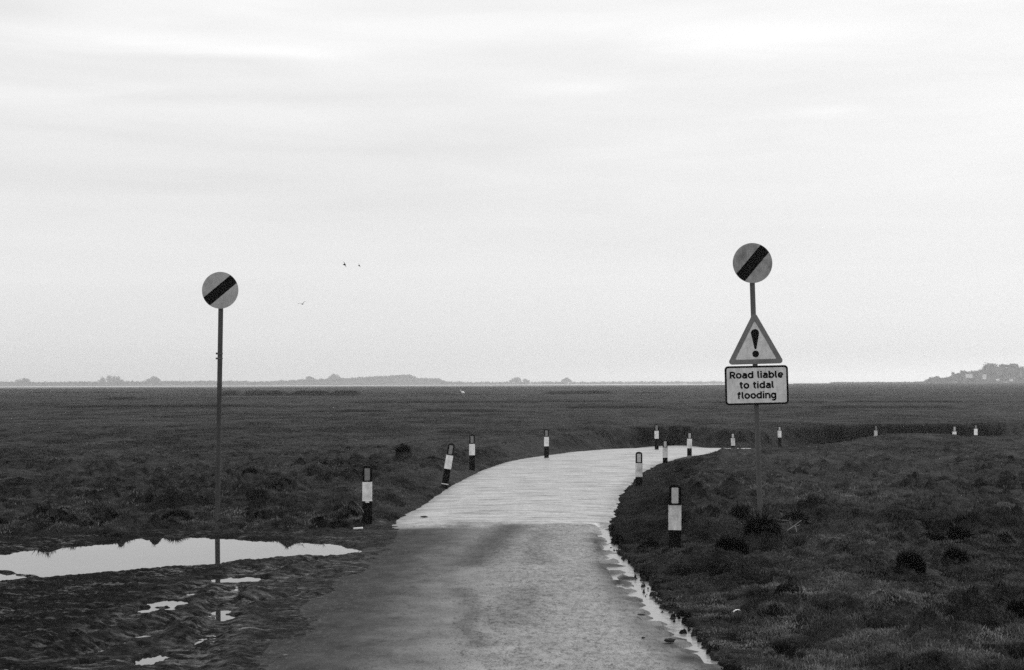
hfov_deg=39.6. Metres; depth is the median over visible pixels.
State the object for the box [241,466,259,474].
grass tussock
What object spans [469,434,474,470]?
marker post
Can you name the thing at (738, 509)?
grass tussock
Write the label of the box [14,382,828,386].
estuary water
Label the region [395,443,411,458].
grass tussock
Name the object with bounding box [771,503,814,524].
grass tussock
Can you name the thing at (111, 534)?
grass tussock
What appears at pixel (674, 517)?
marker post
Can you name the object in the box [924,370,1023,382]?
hill
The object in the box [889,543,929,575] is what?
grass tussock
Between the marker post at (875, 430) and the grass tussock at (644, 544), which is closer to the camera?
the grass tussock at (644, 544)
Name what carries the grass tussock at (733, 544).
on the ground at (96, 611)
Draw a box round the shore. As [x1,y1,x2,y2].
[0,377,554,386]
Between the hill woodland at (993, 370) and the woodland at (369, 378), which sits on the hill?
the hill woodland at (993, 370)
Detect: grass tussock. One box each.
[98,531,123,536]
[107,511,117,521]
[160,507,194,521]
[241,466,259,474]
[265,480,288,489]
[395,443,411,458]
[637,537,659,549]
[707,526,766,554]
[726,502,751,522]
[733,501,788,539]
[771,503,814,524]
[775,575,802,593]
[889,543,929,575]
[909,527,948,541]
[940,542,971,566]
[942,520,976,541]
[994,590,1023,618]
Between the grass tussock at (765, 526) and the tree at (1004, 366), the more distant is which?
the tree at (1004, 366)
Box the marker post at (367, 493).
[362,465,371,523]
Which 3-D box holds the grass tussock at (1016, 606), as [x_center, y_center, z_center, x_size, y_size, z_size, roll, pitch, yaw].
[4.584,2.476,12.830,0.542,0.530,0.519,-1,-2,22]
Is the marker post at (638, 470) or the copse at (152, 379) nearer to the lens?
the marker post at (638, 470)
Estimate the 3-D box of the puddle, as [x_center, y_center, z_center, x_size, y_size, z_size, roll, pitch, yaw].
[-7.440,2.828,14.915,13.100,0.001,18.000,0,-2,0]
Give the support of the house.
on the hill
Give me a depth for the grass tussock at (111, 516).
22.62 m
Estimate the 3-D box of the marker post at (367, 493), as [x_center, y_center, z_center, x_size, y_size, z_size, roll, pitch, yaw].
[-2.312,2.759,22.713,0.158,1.350,0.099,0,-2,-6]
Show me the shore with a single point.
(400, 381)
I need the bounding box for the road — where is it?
[255,445,750,669]
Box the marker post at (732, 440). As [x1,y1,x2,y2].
[731,433,734,447]
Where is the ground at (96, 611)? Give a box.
[0,383,1023,669]
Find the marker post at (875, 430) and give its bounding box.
[874,425,876,435]
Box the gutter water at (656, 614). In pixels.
[597,527,718,663]
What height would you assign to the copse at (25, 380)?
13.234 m
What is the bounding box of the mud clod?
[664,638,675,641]
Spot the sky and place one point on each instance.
(539, 191)
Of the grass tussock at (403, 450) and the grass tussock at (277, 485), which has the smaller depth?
the grass tussock at (277, 485)
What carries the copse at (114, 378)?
on the shore
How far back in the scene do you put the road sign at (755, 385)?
21.24 m
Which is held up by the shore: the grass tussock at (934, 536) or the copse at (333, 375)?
the copse at (333, 375)
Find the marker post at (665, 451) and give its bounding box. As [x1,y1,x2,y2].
[663,440,667,462]
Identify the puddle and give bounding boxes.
[0,536,361,669]
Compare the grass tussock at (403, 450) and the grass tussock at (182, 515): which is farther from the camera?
the grass tussock at (403, 450)
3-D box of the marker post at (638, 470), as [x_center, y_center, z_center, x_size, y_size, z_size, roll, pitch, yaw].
[2.825,3.276,31.658,0.158,1.350,0.093,0,-2,4]
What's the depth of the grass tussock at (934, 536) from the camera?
18.47 m
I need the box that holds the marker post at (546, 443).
[544,429,548,457]
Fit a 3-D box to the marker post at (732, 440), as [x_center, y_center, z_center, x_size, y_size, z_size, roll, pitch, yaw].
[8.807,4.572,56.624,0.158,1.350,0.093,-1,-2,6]
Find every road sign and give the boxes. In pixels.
[202,272,237,519]
[724,243,788,518]
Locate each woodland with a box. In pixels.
[0,374,724,384]
[829,366,1023,382]
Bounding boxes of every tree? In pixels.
[982,362,997,369]
[997,364,1012,367]
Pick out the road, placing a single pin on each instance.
(503, 566)
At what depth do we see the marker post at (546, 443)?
46.65 m
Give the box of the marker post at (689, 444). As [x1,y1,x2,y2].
[687,432,691,457]
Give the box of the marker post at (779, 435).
[778,426,780,445]
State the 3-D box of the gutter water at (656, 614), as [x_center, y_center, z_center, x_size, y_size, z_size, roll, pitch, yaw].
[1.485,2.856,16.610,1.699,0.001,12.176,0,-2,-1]
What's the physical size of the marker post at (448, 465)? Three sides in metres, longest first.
1.350 x 0.155 x 0.093 m
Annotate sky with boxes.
[0,0,1023,383]
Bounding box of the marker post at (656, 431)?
[654,424,658,449]
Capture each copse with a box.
[15,378,29,382]
[97,375,123,382]
[143,376,160,382]
[328,373,341,379]
[509,377,529,381]
[561,377,571,381]
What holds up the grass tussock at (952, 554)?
on the ground at (96, 611)
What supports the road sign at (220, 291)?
on the ground at (96, 611)
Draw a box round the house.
[965,372,972,377]
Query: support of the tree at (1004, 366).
on the hill
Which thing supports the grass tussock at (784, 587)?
on the ground at (96, 611)
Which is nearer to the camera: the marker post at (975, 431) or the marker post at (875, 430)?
the marker post at (875, 430)
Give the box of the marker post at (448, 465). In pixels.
[441,443,454,488]
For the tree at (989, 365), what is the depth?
1476.75 m
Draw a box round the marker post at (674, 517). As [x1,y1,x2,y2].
[668,484,680,548]
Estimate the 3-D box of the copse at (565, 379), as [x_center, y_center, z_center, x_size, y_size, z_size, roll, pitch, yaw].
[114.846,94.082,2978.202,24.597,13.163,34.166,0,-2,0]
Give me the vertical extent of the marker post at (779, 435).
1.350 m
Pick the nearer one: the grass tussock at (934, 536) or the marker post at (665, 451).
the grass tussock at (934, 536)
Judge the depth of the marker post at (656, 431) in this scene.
55.42 m
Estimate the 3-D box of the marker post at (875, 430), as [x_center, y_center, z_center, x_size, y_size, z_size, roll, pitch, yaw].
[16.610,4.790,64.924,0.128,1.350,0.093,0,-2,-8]
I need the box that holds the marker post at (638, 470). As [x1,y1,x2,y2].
[635,452,642,484]
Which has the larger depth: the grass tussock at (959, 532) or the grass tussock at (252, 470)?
the grass tussock at (252, 470)
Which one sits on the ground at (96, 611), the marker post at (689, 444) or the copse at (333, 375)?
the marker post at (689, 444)
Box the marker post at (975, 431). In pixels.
[974,425,977,435]

